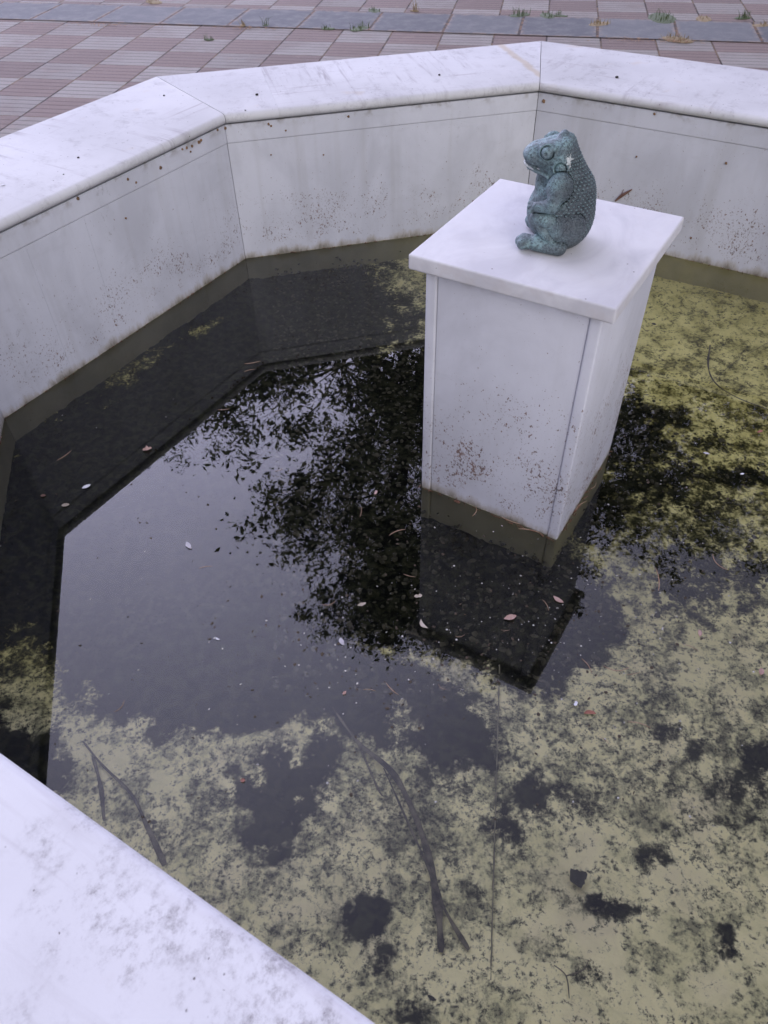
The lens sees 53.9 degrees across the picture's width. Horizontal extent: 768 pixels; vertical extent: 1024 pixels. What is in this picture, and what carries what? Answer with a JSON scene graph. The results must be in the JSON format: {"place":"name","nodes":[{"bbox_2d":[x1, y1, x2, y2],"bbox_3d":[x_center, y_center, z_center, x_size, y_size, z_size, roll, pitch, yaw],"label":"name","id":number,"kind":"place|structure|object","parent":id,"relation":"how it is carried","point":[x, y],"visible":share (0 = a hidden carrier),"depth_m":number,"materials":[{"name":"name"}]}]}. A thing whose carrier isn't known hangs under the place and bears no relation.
{"place":"outdoors","nodes":[
{"label":"outdoors","id":0,"kind":"place"},
{"bbox_2d":[0,0,767,137],"bbox_3d":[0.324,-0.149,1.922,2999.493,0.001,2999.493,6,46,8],"label":"plaza","id":1,"kind":"structure","parent":0,"point":[50,69],"depth_m":4.61,"materials":[{"name":"tile"}]},
{"bbox_2d":[146,0,161,3],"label":"weed","id":2,"kind":"object","parent":1,"relation":"on","point":[154,1],"visible":1,"depth_m":5.46,"materials":[{"name":"plant"}]},
{"bbox_2d":[203,34,213,40],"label":"weed","id":3,"kind":"object","parent":1,"relation":"on","point":[209,39],"visible":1,"depth_m":4.72,"materials":[{"name":"green plant"}]},
{"bbox_2d":[31,22,695,42],"bbox_3d":[-0.237,-3.041,4.778,4.345,0.021,0.142,7,46,8],"label":"debris","id":4,"kind":"object","parent":1,"relation":"on","point":[638,38],"visible":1,"depth_m":4.71,"materials":[{"name":"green plant"}]},
{"bbox_2d":[368,7,379,12],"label":"weed","id":5,"kind":"object","parent":1,"relation":"on","point":[373,10],"visible":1,"depth_m":5.14,"materials":[{"name":"green plant"}]},
{"bbox_2d":[0,41,767,1023],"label":"fountain basin","id":6,"kind":"object","parent":1,"relation":"on","point":[250,903],"visible":0.81,"depth_m":1.77,"materials":[{"name":"white stone"}]},
{"bbox_2d":[82,741,166,865],"bbox_3d":[-0.507,0.549,1.423,0.069,0.009,0.324,-34,54,-28],"label":"sunken branch","id":7,"kind":"object","parent":6,"relation":"on","point":[158,850],"visible":0.99,"depth_m":1.42,"materials":[{"name":"brown plant"}]},
{"bbox_2d":[0,234,766,443],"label":"debris","id":8,"kind":"object","parent":6,"relation":"attached to","point":[258,257],"visible":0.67,"depth_m":2.60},
{"bbox_2d":[332,707,469,952],"bbox_3d":[0.025,0.555,1.399,0.065,0.014,0.510,-18,48,-16],"label":"sunken branch","id":9,"kind":"object","parent":6,"relation":"on","point":[438,905],"visible":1,"depth_m":1.35,"materials":[{"name":"brown plant"}]},
{"bbox_2d":[271,251,767,702],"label":"leaf litter","id":10,"kind":"object","parent":6,"relation":"on","point":[302,489],"visible":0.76,"depth_m":1.90,"materials":[{"name":"black plant"}]},
{"bbox_2d":[409,179,683,567],"bbox_3d":[0.335,-0.271,1.761,0.410,0.780,0.410,23,50,22],"label":"pedestal","id":11,"kind":"object","parent":6,"relation":"in","point":[529,354],"visible":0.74,"depth_m":1.54,"materials":[{"name":"stone"}]},
{"bbox_2d":[515,129,596,255],"bbox_3d":[0.323,-0.597,1.393,0.146,0.202,0.144,13,47,14],"label":"frog statue","id":12,"kind":"object","parent":11,"relation":"on","point":[561,211],"visible":1,"depth_m":1.36,"materials":[{"name":"stone"}]},
{"bbox_2d":[554,960,588,997],"bbox_3d":[0.306,0.746,1.206,0.059,0.006,0.048,-6,46,-5],"label":"sunken branch","id":13,"kind":"object","parent":6,"relation":"on","point":[584,968],"visible":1,"depth_m":1.21,"materials":[{"name":"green plant"}]},
{"bbox_2d":[570,869,586,887],"bbox_3d":[0.338,0.637,1.312,0.030,0.005,0.031,10,46,11],"label":"stone","id":14,"kind":"object","parent":6,"relation":"on","point":[577,877],"visible":1,"depth_m":1.31,"materials":[{"name":"grey stone"}]},
{"bbox_2d":[615,189,631,201],"bbox_3d":[0.841,-1.112,2.652,0.053,0.053,0.012,26,51,24],"label":"twig","id":15,"kind":"object","parent":6,"relation":"attached to","point":[622,194],"visible":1,"depth_m":2.65,"materials":[{"name":"brown wood"}]},
{"bbox_2d":[707,343,767,409],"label":"sunken branch","id":16,"kind":"object","parent":6,"relation":"on","point":[708,357],"visible":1,"depth_m":2.34,"materials":[{"name":"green plant"}]},
{"bbox_2d":[408,2,418,11],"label":"weed","id":17,"kind":"object","parent":1,"relation":"on","point":[413,10],"visible":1,"depth_m":5.12,"materials":[{"name":"plant"}]},
{"bbox_2d":[510,7,530,16],"bbox_3d":[0.897,-3.302,4.978,0.162,0.052,0.107,-26,50,-22],"label":"weed","id":18,"kind":"object","parent":1,"relation":"on","point":[519,14],"visible":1,"depth_m":4.98,"materials":[{"name":"green plant"}]},
{"bbox_2d":[540,10,554,18],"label":"weed","id":19,"kind":"object","parent":1,"relation":"on","point":[548,15],"visible":1,"depth_m":4.96,"materials":[{"name":"green plant"}]},
{"bbox_2d":[555,10,567,16],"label":"weed","id":20,"kind":"object","parent":1,"relation":"on","point":[558,14],"visible":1,"depth_m":4.95,"materials":[{"name":"green plant"}]},
{"bbox_2d":[648,9,675,23],"bbox_3d":[1.792,-3.195,4.855,0.180,0.042,0.291,4,46,6],"label":"weed","id":21,"kind":"object","parent":1,"relation":"on","point":[662,18],"visible":1,"depth_m":4.86,"materials":[{"name":"green plant"}]},
{"bbox_2d":[696,15,711,21],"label":"weed","id":22,"kind":"object","parent":1,"relation":"on","point":[706,18],"visible":1,"depth_m":4.83,"materials":[{"name":"plant"}]},
{"bbox_2d":[0,2,767,42],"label":"stone path","id":23,"kind":"structure","parent":0,"point":[729,31],"depth_m":4.95,"materials":[{"name":"grey stone"}]},
{"bbox_2d":[260,17,270,25],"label":"weed","id":24,"kind":"object","parent":23,"relation":"on","point":[266,24],"visible":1,"depth_m":4.93,"materials":[{"name":"green plant"}]},
{"bbox_2d":[321,24,334,29],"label":"weed","id":25,"kind":"object","parent":23,"relation":"on","point":[327,28],"visible":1,"depth_m":4.84,"materials":[{"name":"green plant"}]},
{"bbox_2d":[350,20,370,31],"bbox_3d":[-0.153,-3.113,4.826,0.155,0.045,0.093,-33,53,-27],"label":"weed","id":26,"kind":"object","parent":23,"relation":"on","point":[359,27],"visible":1,"depth_m":4.83,"materials":[{"name":"green plant"}]},
{"bbox_2d":[589,17,610,25],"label":"weed","id":27,"kind":"object","parent":23,"relation":"on","point":[598,23],"visible":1,"depth_m":4.78,"materials":[{"name":"plant"}]},
{"bbox_2d":[662,30,692,42],"bbox_3d":[1.749,-2.842,4.511,0.204,0.037,0.120,30,53,27],"label":"weed","id":28,"kind":"object","parent":23,"relation":"on","point":[667,36],"visible":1,"depth_m":4.50,"materials":[{"name":"plant"}]},
{"bbox_2d":[734,11,750,19],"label":"weed","id":29,"kind":"object","parent":23,"relation":"in","point":[744,16],"visible":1,"depth_m":4.82,"materials":[{"name":"green plant"}]},
{"bbox_2d":[752,19,767,26],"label":"weed","id":30,"kind":"object","parent":23,"relation":"on","point":[761,25],"visible":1,"depth_m":4.69,"materials":[{"name":"plant"}]},
{"bbox_2d":[428,995,435,1000],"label":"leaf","id":31,"kind":"object","parent":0,"point":[430,997],"visible":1,"depth_m":1.19,"materials":[{"name":"grey plant"}]},
{"label":"water","id":32,"kind":"structure","parent":0,"visible":0},
{"bbox_2d":[4,288,764,825],"bbox_3d":[0.123,-0.142,1.960,2.219,0.002,1.905,-2,45,0],"label":"debris","id":33,"kind":"object","parent":32,"relation":"on","point":[436,640],"visible":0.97,"depth_m":1.56,"materials":[{"name":"plant"}]},
{"bbox_2d":[62,386,754,830],"bbox_3d":[0.165,-0.144,1.962,2.142,0.001,1.946,-2,45,0],"label":"debris","id":34,"kind":"object","parent":32,"relation":"on","point":[456,640],"visible":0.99,"depth_m":1.55,"materials":[{"name":"plant"}]},
{"bbox_2d":[419,620,427,627],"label":"leaf","id":35,"kind":"object","parent":32,"relation":"on","point":[421,623],"visible":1,"depth_m":1.59,"materials":[{"name":"white plant"}]},
{"bbox_2d":[504,614,515,619],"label":"leaf","id":36,"kind":"object","parent":32,"relation":"on","point":[510,617],"visible":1,"depth_m":1.59,"materials":[{"name":"pink plant"}]},
{"bbox_2d":[418,451,611,541],"bbox_3d":[0.339,-0.112,1.925,0.384,0.015,0.381,23,50,22],"label":"debris","id":37,"kind":"object","parent":32,"relation":"on","point":[575,510],"visible":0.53,"depth_m":1.81,"materials":[{"name":"brown"}]},
{"bbox_2d":[553,596,563,602],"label":"leaf","id":38,"kind":"object","parent":32,"relation":"on","point":[558,599],"visible":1,"depth_m":1.63,"materials":[{"name":"pink plant"}]},
{"bbox_2d":[584,710,595,713],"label":"leaf","id":39,"kind":"object","parent":32,"relation":"on","point":[589,712],"visible":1,"depth_m":1.44,"materials":[{"name":"plant"}]}
]}

